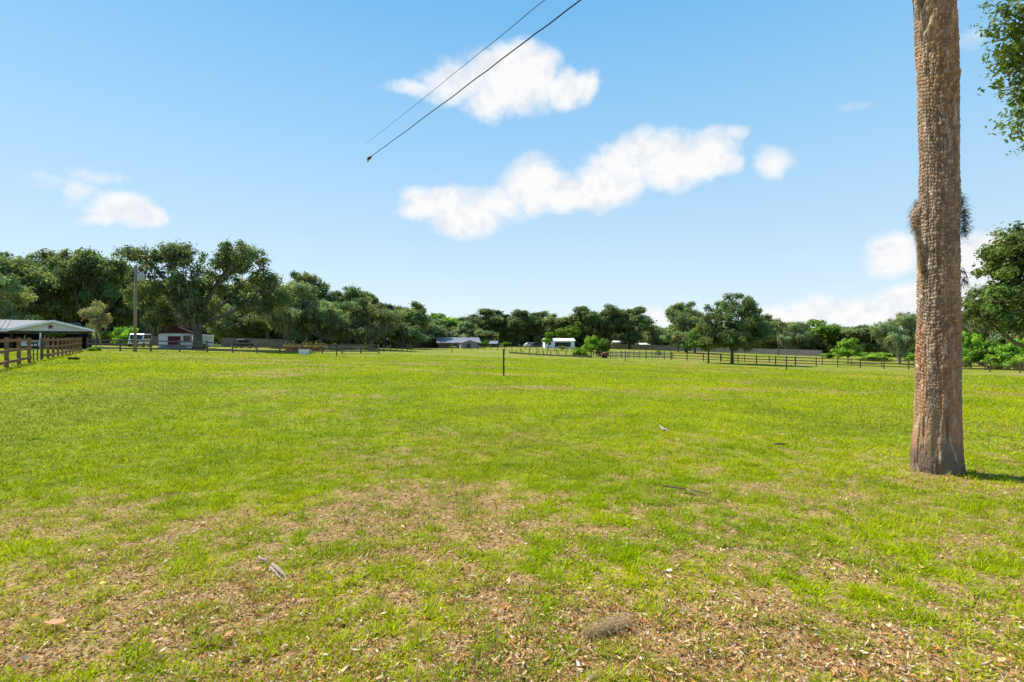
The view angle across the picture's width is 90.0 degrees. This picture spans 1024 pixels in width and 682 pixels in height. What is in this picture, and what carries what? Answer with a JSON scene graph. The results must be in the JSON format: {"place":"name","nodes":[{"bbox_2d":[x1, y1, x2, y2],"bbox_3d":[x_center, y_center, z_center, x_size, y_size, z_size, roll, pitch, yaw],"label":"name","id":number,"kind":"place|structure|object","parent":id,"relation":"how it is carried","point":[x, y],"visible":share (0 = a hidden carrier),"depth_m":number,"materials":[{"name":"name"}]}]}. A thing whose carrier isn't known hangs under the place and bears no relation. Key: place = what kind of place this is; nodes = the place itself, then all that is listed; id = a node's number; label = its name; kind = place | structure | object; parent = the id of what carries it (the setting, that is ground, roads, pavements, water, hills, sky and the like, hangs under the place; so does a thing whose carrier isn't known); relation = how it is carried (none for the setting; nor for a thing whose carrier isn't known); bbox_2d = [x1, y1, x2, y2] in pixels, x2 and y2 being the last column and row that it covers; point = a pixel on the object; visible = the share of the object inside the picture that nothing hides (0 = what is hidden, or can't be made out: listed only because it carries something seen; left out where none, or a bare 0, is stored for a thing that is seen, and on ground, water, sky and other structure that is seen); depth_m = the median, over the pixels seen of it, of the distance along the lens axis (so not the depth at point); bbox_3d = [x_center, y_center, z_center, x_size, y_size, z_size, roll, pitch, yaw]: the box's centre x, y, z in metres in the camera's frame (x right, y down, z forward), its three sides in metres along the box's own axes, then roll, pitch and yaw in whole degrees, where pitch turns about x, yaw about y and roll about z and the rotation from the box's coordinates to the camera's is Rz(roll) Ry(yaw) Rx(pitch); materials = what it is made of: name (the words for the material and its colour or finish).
{"place":"outdoors","nodes":[
{"label":"outdoors","id":0,"kind":"place"},
{"bbox_2d":[370,0,544,140],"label":"service cable","id":1,"kind":"object","parent":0,"point":[474,56],"visible":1,"depth_m":15.49,"materials":[{"name":"black rubber"}]},
{"bbox_2d":[366,0,580,161],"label":"service cable","id":2,"kind":"object","parent":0,"point":[369,158],"visible":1,"depth_m":16.40,"materials":[{"name":"black metal"}]},
{"bbox_2d":[0,342,1023,681],"bbox_3d":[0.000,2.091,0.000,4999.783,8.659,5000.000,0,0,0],"label":"ground","id":3,"kind":"structure","parent":0,"point":[666,362],"depth_m":4.62,"materials":[{"name":"green plant"}]},
{"bbox_2d":[0,337,31,367],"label":"paddock fence","id":4,"kind":"object","parent":3,"relation":"on","point":[7,350],"visible":0.91,"depth_m":24.75,"materials":[{"name":"brown wood"}]},
{"bbox_2d":[0,272,42,333],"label":"mossy oak","id":5,"kind":"object","parent":3,"relation":"on","point":[12,296],"visible":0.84,"depth_m":70.44,"materials":[{"name":"green plant"}]},
{"bbox_2d":[21,334,49,347],"bbox_3d":[-53.010,0.040,57.000,1.840,1.548,4.800,0,0,-35],"label":"white truck","id":6,"kind":"object","parent":3,"relation":"on","point":[34,337],"visible":0.44,"depth_m":56.19,"materials":[{"name":"paint"}]},
{"bbox_2d":[31,341,41,360],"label":"wire gate","id":7,"kind":"structure","parent":3,"relation":"on","point":[37,350],"depth_m":30.20,"materials":[{"name":"grey metal"}]},
{"bbox_2d":[0,251,81,320],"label":"oak tree","id":8,"kind":"object","parent":3,"relation":"on","point":[7,266],"visible":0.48,"depth_m":92.23,"materials":[{"name":"green plant"}]},
{"bbox_2d":[0,319,94,348],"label":"barn","id":9,"kind":"structure","parent":3,"relation":"on","point":[12,329],"depth_m":56.42,"materials":[{"name":"beige metal"}]},
{"bbox_2d":[45,331,65,336],"bbox_3d":[-49.282,-0.701,55.303,2.081,0.765,1.180,0,0,-12],"label":"hanging plant","id":10,"kind":"object","parent":9,"relation":"hanging from","point":[53,334],"visible":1,"depth_m":55.14,"materials":[{"name":"green plant"}]},
{"bbox_2d":[3,247,100,321],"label":"oak tree","id":11,"kind":"object","parent":3,"relation":"on","point":[49,260],"visible":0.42,"depth_m":95.19,"materials":[{"name":"green plant"}]},
{"bbox_2d":[40,337,81,359],"bbox_3d":[-36.393,0.487,41.821,0.188,1.780,25.318,0,0,-36],"label":"paddock fence","id":12,"kind":"object","parent":3,"relation":"on","point":[62,345],"visible":0.93,"depth_m":38.47,"materials":[{"name":"brown wood"}]},
{"bbox_2d":[77,299,112,346],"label":"tree","id":13,"kind":"object","parent":3,"relation":"on","point":[102,316],"visible":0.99,"depth_m":65.71,"materials":[{"name":"green plant"}]},
{"bbox_2d":[45,246,147,342],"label":"oak tree","id":14,"kind":"object","parent":3,"relation":"on","point":[80,275],"visible":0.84,"depth_m":89.78,"materials":[{"name":"green plant"}]},
{"bbox_2d":[100,331,114,342],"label":"bush","id":15,"kind":"object","parent":3,"relation":"on","point":[107,335],"visible":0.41,"depth_m":82.56,"materials":[{"name":"green plant"}]},
{"bbox_2d":[112,326,139,345],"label":"bush","id":16,"kind":"object","parent":3,"relation":"on","point":[124,334],"visible":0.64,"depth_m":78.97,"materials":[{"name":"green plant"}]},
{"bbox_2d":[111,298,162,333],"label":"bushy tree","id":17,"kind":"object","parent":3,"relation":"on","point":[125,314],"visible":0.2,"depth_m":97.86,"materials":[{"name":"green plant"}]},
{"bbox_2d":[133,263,144,351],"bbox_3d":[-39.738,-3.427,54.480,1.119,9.731,0.657,0,0,0],"label":"utility pole","id":18,"kind":"object","parent":3,"relation":"on","point":[139,276],"visible":0.93,"depth_m":54.39,"materials":[{"name":"brown wood"}]},
{"bbox_2d":[128,334,150,346],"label":"white van","id":19,"kind":"object","parent":3,"relation":"on","point":[143,336],"visible":0.6,"depth_m":76.00,"materials":[{"name":"paint"}]},
{"bbox_2d":[113,296,165,327],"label":"oak tree","id":20,"kind":"object","parent":3,"relation":"on","point":[120,299],"visible":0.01,"depth_m":103.68,"materials":[{"name":"green plant"}]},
{"bbox_2d":[154,326,192,348],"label":"garden shed","id":21,"kind":"structure","parent":3,"relation":"on","point":[177,333],"depth_m":74.11,"materials":[{"name":"white paint"}]},
{"bbox_2d":[168,336,180,344],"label":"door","id":22,"kind":"structure","parent":21,"relation":"in","point":[170,338],"depth_m":74.09,"materials":[{"name":"red paint"}]},
{"bbox_2d":[138,307,209,335],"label":"bushy tree","id":23,"kind":"object","parent":3,"relation":"on","point":[143,328],"visible":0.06,"depth_m":94.18,"materials":[{"name":"green plant"}]},
{"bbox_2d":[112,238,300,348],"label":"live oak","id":24,"kind":"object","parent":3,"relation":"on","point":[174,257],"visible":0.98,"depth_m":72.47,"materials":[{"name":"green plant"}]},
{"bbox_2d":[202,334,219,347],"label":"box trailer","id":25,"kind":"object","parent":3,"relation":"on","point":[208,338],"visible":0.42,"depth_m":76.37,"materials":[{"name":"white paint"}]},
{"bbox_2d":[0,278,445,347],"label":"dense wood","id":26,"kind":"object","parent":3,"relation":"on","point":[313,338],"visible":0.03,"depth_m":121.19,"materials":[{"name":"green plant"}]},
{"bbox_2d":[87,338,379,353],"bbox_3d":[-31.285,0.827,62.782,32.118,2.316,0.208,0,0,-40],"label":"pasture fence","id":27,"kind":"object","parent":3,"relation":"on","point":[232,346],"visible":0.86,"depth_m":60.58,"materials":[{"name":"brown wood"}]},
{"bbox_2d":[203,303,272,340],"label":"bushy tree","id":28,"kind":"object","parent":3,"relation":"on","point":[235,324],"visible":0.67,"depth_m":90.96,"materials":[{"name":"green plant"}]},
{"bbox_2d":[233,339,259,347],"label":"dark car","id":29,"kind":"object","parent":3,"relation":"on","point":[243,341],"visible":0.59,"depth_m":81.19,"materials":[{"name":"paint"}]},
{"bbox_2d":[221,338,289,346],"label":"privacy fence","id":30,"kind":"object","parent":3,"relation":"on","point":[281,341],"visible":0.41,"depth_m":87.99,"materials":[{"name":"grey wood"}]},
{"bbox_2d":[238,277,292,344],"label":"oak tree","id":31,"kind":"object","parent":3,"relation":"on","point":[246,292],"visible":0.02,"depth_m":105.69,"materials":[{"name":"green plant"}]},
{"bbox_2d":[271,562,286,577],"bbox_3d":[-1.508,1.479,3.310,0.268,0.025,0.023,0,0,44],"label":"wood splinter","id":32,"kind":"object","parent":3,"relation":"on","point":[276,567],"visible":0.92,"depth_m":3.30,"materials":[{"name":"beige wood"}]},
{"bbox_2d":[246,280,333,343],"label":"mossy oak","id":33,"kind":"object","parent":3,"relation":"on","point":[289,321],"visible":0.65,"depth_m":87.98,"materials":[{"name":"green plant"}]},
{"bbox_2d":[283,341,326,350],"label":"golden hedge","id":34,"kind":"object","parent":3,"relation":"on","point":[316,349],"visible":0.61,"depth_m":75.77,"materials":[{"name":"yellow plant"}]},
{"bbox_2d":[289,270,329,342],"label":"oak tree","id":35,"kind":"object","parent":3,"relation":"on","point":[322,287],"visible":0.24,"depth_m":113.91,"materials":[{"name":"green plant"}]},
{"bbox_2d":[281,298,356,343],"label":"mossy oak","id":36,"kind":"object","parent":3,"relation":"on","point":[332,326],"visible":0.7,"depth_m":91.82,"materials":[{"name":"green plant"}]},
{"bbox_2d":[314,313,354,345],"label":"bushy tree","id":37,"kind":"object","parent":3,"relation":"on","point":[341,339],"visible":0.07,"depth_m":103.00,"materials":[{"name":"green plant"}]},
{"bbox_2d":[310,283,373,345],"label":"oak tree","id":38,"kind":"object","parent":3,"relation":"on","point":[350,293],"visible":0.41,"depth_m":114.98,"materials":[{"name":"green plant"}]},
{"bbox_2d":[337,297,408,347],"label":"mossy oak","id":39,"kind":"object","parent":3,"relation":"on","point":[376,325],"visible":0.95,"depth_m":93.03,"materials":[{"name":"green plant"}]},
{"bbox_2d":[370,302,399,347],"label":"oak tree","id":40,"kind":"object","parent":3,"relation":"on","point":[389,306],"visible":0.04,"depth_m":124.41,"materials":[{"name":"green plant"}]},
{"bbox_2d":[383,322,427,348],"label":"bushy tree","id":41,"kind":"object","parent":3,"relation":"on","point":[402,334],"visible":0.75,"depth_m":115.13,"materials":[{"name":"green plant"}]},
{"bbox_2d":[392,300,431,347],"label":"oak tree","id":42,"kind":"object","parent":3,"relation":"on","point":[418,315],"visible":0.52,"depth_m":126.59,"materials":[{"name":"green plant"}]},
{"bbox_2d":[411,343,435,347],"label":"privacy fence","id":43,"kind":"object","parent":3,"relation":"on","point":[420,345],"visible":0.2,"depth_m":151.64,"materials":[{"name":"grey wood"}]},
{"bbox_2d":[421,322,446,347],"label":"round tree","id":44,"kind":"object","parent":3,"relation":"on","point":[434,332],"visible":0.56,"depth_m":148.13,"materials":[{"name":"green plant"}]},
{"bbox_2d":[430,312,461,327],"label":"round tree","id":45,"kind":"object","parent":3,"relation":"on","point":[450,322],"visible":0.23,"depth_m":163.95,"materials":[{"name":"green plant"}]},
{"bbox_2d":[435,337,480,347],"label":"house","id":46,"kind":"structure","parent":3,"relation":"on","point":[444,342],"depth_m":147.36,"materials":[{"name":"grey metal"}]},
{"bbox_2d":[442,320,477,336],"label":"round tree","id":47,"kind":"object","parent":3,"relation":"on","point":[462,329],"visible":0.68,"depth_m":158.06,"materials":[{"name":"green plant"}]},
{"bbox_2d":[459,340,477,347],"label":"outbuilding","id":48,"kind":"structure","parent":3,"relation":"on","point":[470,344],"depth_m":142.66,"materials":[{"name":"grey metal"}]},
{"bbox_2d":[457,313,494,336],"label":"oak tree","id":49,"kind":"object","parent":3,"relation":"on","point":[479,325],"visible":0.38,"depth_m":180.09,"materials":[{"name":"green plant"}]},
{"bbox_2d":[468,328,498,346],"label":"round tree","id":50,"kind":"object","parent":3,"relation":"on","point":[484,335],"visible":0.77,"depth_m":164.98,"materials":[{"name":"green plant"}]},
{"bbox_2d":[474,307,510,340],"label":"oak tree","id":51,"kind":"object","parent":3,"relation":"on","point":[497,318],"visible":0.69,"depth_m":182.16,"materials":[{"name":"green plant"}]},
{"bbox_2d":[0,394,1023,681],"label":"leaf litter","id":52,"kind":"object","parent":3,"relation":"on","point":[580,656],"visible":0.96,"depth_m":2.71,"materials":[{"name":"brown plant"}]},
{"bbox_2d":[44,619,67,623],"bbox_3d":[-2.360,1.457,2.651,0.105,0.014,0.038,0,12,-8],"label":"fallen leaf","id":53,"kind":"object","parent":52,"relation":"on","point":[56,621],"visible":1,"depth_m":2.65,"materials":[{"name":"plant"}]},
{"bbox_2d":[575,610,636,638],"bbox_3d":[0.509,1.450,2.656,0.402,0.100,0.190,0,0,-33],"label":"moss clump","id":54,"kind":"object","parent":52,"relation":"on","point":[610,624],"visible":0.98,"depth_m":2.63,"materials":[{"name":"beige plant"}]},
{"bbox_2d":[465,344,563,353],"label":"wire fence","id":55,"kind":"object","parent":3,"relation":"on","point":[520,349],"visible":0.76,"depth_m":120.06,"materials":[{"name":"brown wood"}]},
{"bbox_2d":[499,308,536,346],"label":"oak tree","id":56,"kind":"object","parent":3,"relation":"on","point":[515,325],"visible":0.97,"depth_m":180.31,"materials":[{"name":"green plant"}]},
{"bbox_2d":[521,310,551,343],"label":"oak tree","id":57,"kind":"object","parent":3,"relation":"on","point":[538,323],"visible":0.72,"depth_m":183.65,"materials":[{"name":"green plant"}]},
{"bbox_2d":[542,332,553,344],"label":"sapling","id":58,"kind":"object","parent":3,"relation":"on","point":[546,339],"visible":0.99,"depth_m":133.50,"materials":[{"name":"green plant"}]},
{"bbox_2d":[509,350,590,357],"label":"corral fence","id":59,"kind":"object","parent":3,"relation":"on","point":[543,354],"visible":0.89,"depth_m":103.56,"materials":[{"name":"brown wood"}]},
{"bbox_2d":[540,313,575,337],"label":"oak tree","id":60,"kind":"object","parent":3,"relation":"on","point":[553,321],"visible":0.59,"depth_m":179.20,"materials":[{"name":"green plant"}]},
{"bbox_2d":[543,338,574,348],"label":"mobile home","id":61,"kind":"object","parent":3,"relation":"on","point":[567,342],"visible":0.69,"depth_m":147.91,"materials":[{"name":"white paint"}]},
{"bbox_2d":[555,342,570,346],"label":"window","id":62,"kind":"structure","parent":61,"relation":"in","point":[566,344],"depth_m":147.83,"materials":[{"name":"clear glass"}]},
{"bbox_2d":[553,321,583,338],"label":"round tree","id":63,"kind":"object","parent":3,"relation":"on","point":[571,331],"visible":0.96,"depth_m":170.80,"materials":[{"name":"green plant"}]},
{"bbox_2d":[572,347,588,355],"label":"bush","id":64,"kind":"object","parent":3,"relation":"on","point":[576,351],"visible":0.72,"depth_m":99.30,"materials":[{"name":"green plant"}]},
{"bbox_2d":[568,305,601,340],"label":"oak tree","id":65,"kind":"object","parent":3,"relation":"on","point":[589,320],"visible":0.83,"depth_m":173.70,"materials":[{"name":"green plant"}]},
{"bbox_2d":[580,335,601,357],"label":"round bush","id":66,"kind":"object","parent":3,"relation":"on","point":[592,343],"visible":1,"depth_m":95.16,"materials":[{"name":"green plant"}]},
{"bbox_2d":[594,338,610,356],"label":"round bush","id":67,"kind":"object","parent":3,"relation":"on","point":[604,343],"visible":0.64,"depth_m":96.28,"materials":[{"name":"green plant"}]},
{"bbox_2d":[593,303,626,344],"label":"oak tree","id":68,"kind":"object","parent":3,"relation":"on","point":[607,325],"visible":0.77,"depth_m":176.16,"materials":[{"name":"green plant"}]},
{"bbox_2d":[593,350,670,359],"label":"corral fence","id":69,"kind":"object","parent":3,"relation":"on","point":[639,354],"visible":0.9,"depth_m":92.98,"materials":[{"name":"brown wood"}]},
{"bbox_2d":[609,305,656,348],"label":"oak tree","id":70,"kind":"object","parent":3,"relation":"on","point":[629,320],"visible":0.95,"depth_m":174.66,"materials":[{"name":"green plant"}]},
{"bbox_2d":[596,351,672,358],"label":"corral fence","id":71,"kind":"object","parent":3,"relation":"on","point":[637,356],"visible":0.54,"depth_m":99.13,"materials":[{"name":"wood"}]},
{"bbox_2d":[638,323,665,345],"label":"round tree","id":72,"kind":"object","parent":3,"relation":"on","point":[653,334],"visible":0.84,"depth_m":188.23,"materials":[{"name":"green plant"}]},
{"bbox_2d":[658,328,688,351],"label":"bushy tree","id":73,"kind":"object","parent":3,"relation":"on","point":[668,337],"visible":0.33,"depth_m":152.09,"materials":[{"name":"green plant"}]},
{"bbox_2d":[664,301,702,351],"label":"oak tree","id":74,"kind":"object","parent":3,"relation":"on","point":[680,315],"visible":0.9,"depth_m":148.24,"materials":[{"name":"green plant"}]},
{"bbox_2d":[671,326,695,352],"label":"round tree","id":75,"kind":"object","parent":3,"relation":"on","point":[683,339],"visible":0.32,"depth_m":144.86,"materials":[{"name":"green plant"}]},
{"bbox_2d":[663,485,711,495],"bbox_3d":[1.705,1.452,5.002,0.141,0.031,0.443,0,0,-43],"label":"fallen twig","id":76,"kind":"object","parent":3,"relation":"on","point":[684,489],"visible":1,"depth_m":5.01,"materials":[{"name":"brown wood"}]},
{"bbox_2d":[685,320,724,362],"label":"young tree","id":77,"kind":"object","parent":3,"relation":"on","point":[691,334],"visible":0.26,"depth_m":80.68,"materials":[{"name":"green plant"}]},
{"bbox_2d":[431,316,986,356],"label":"distant wood","id":78,"kind":"object","parent":3,"relation":"on","point":[822,345],"visible":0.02,"depth_m":205.57,"materials":[{"name":"green plant"}]},
{"bbox_2d":[609,344,821,355],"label":"privacy fence","id":79,"kind":"object","parent":3,"relation":"on","point":[797,352],"visible":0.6,"depth_m":169.97,"materials":[{"name":"grey wood"}]},
{"bbox_2d":[694,291,784,363],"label":"shade tree","id":80,"kind":"object","parent":3,"relation":"on","point":[754,329],"visible":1,"depth_m":78.39,"materials":[{"name":"green plant"}]},
{"bbox_2d":[738,313,789,352],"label":"oak tree","id":81,"kind":"object","parent":3,"relation":"on","point":[765,345],"visible":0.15,"depth_m":178.07,"materials":[{"name":"green plant"}]},
{"bbox_2d":[772,321,813,348],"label":"mossy oak","id":82,"kind":"object","parent":3,"relation":"on","point":[797,332],"visible":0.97,"depth_m":169.52,"materials":[{"name":"green plant"}]},
{"bbox_2d":[793,319,842,349],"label":"round tree","id":83,"kind":"object","parent":3,"relation":"on","point":[820,331],"visible":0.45,"depth_m":175.29,"materials":[{"name":"green plant"}]},
{"bbox_2d":[823,323,850,351],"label":"oak tree","id":84,"kind":"object","parent":3,"relation":"on","point":[829,341],"visible":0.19,"depth_m":185.19,"materials":[{"name":"green plant"}]},
{"bbox_2d":[671,352,1023,372],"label":"pasture fence","id":85,"kind":"object","parent":3,"relation":"on","point":[860,362],"visible":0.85,"depth_m":75.34,"materials":[{"name":"brown wood"}]},
{"bbox_2d":[830,338,864,363],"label":"lime tree","id":86,"kind":"object","parent":3,"relation":"on","point":[850,348],"visible":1,"depth_m":91.19,"materials":[{"name":"green plant"}]},
{"bbox_2d":[840,324,885,353],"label":"oak tree","id":87,"kind":"object","parent":3,"relation":"on","point":[862,333],"visible":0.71,"depth_m":166.93,"materials":[{"name":"green plant"}]},
{"bbox_2d":[721,354,1023,369],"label":"lane fence","id":88,"kind":"object","parent":3,"relation":"on","point":[876,363],"visible":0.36,"depth_m":79.80,"materials":[{"name":"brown wood"}]},
{"bbox_2d":[854,352,892,360],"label":"bush","id":89,"kind":"object","parent":3,"relation":"on","point":[878,356],"visible":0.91,"depth_m":110.20,"materials":[{"name":"green plant"}]},
{"bbox_2d":[869,312,916,364],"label":"mossy oak","id":90,"kind":"object","parent":3,"relation":"on","point":[897,341],"visible":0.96,"depth_m":90.68,"materials":[{"name":"green plant"}]},
{"bbox_2d":[905,0,974,476],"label":"palm tree","id":91,"kind":"object","parent":3,"relation":"on","point":[935,217],"visible":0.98,"depth_m":5.79,"materials":[{"name":"brown plant"}]},
{"bbox_2d":[962,348,973,367],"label":"bush","id":92,"kind":"object","parent":3,"relation":"on","point":[967,355],"visible":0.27,"depth_m":77.17,"materials":[{"name":"green plant"}]},
{"bbox_2d":[962,309,989,342],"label":"oak tree","id":93,"kind":"object","parent":3,"relation":"on","point":[973,324],"visible":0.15,"depth_m":108.90,"materials":[{"name":"green plant"}]},
{"bbox_2d":[961,331,993,367],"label":"tall bush","id":94,"kind":"object","parent":3,"relation":"on","point":[968,341],"visible":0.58,"depth_m":79.26,"materials":[{"name":"green plant"}]},
{"bbox_2d":[972,340,1002,368],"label":"bush","id":95,"kind":"object","parent":3,"relation":"on","point":[978,352],"visible":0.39,"depth_m":78.37,"materials":[{"name":"green plant"}]},
{"bbox_2d":[961,220,1023,347],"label":"live oak","id":96,"kind":"object","parent":3,"relation":"on","point":[991,308],"visible":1,"depth_m":20.87,"materials":[{"name":"green plant"}]},
{"bbox_2d":[967,323,1023,345],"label":"round tree","id":97,"kind":"object","parent":3,"relation":"on","point":[997,335],"visible":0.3,"depth_m":102.65,"materials":[{"name":"green plant"}]},
{"bbox_2d":[970,0,1023,155],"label":"live oak","id":98,"kind":"object","parent":3,"relation":"on","point":[1013,50],"visible":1,"depth_m":8.23,"materials":[{"name":"green plant"}]},
{"bbox_2d":[980,341,1023,368],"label":"bush","id":99,"kind":"object","parent":3,"relation":"on","point":[1010,347],"visible":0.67,"depth_m":76.42,"materials":[{"name":"green plant"}]},
{"bbox_2d":[994,349,1023,369],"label":"bush","id":100,"kind":"object","parent":3,"relation":"on","point":[1017,357],"visible":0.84,"depth_m":74.61,"materials":[{"name":"green plant"}]},
{"bbox_2d":[0,0,1023,328],"label":"sky","id":101,"kind":"structure","parent":0,"point":[655,155],"materials":[{"name":"blue"}]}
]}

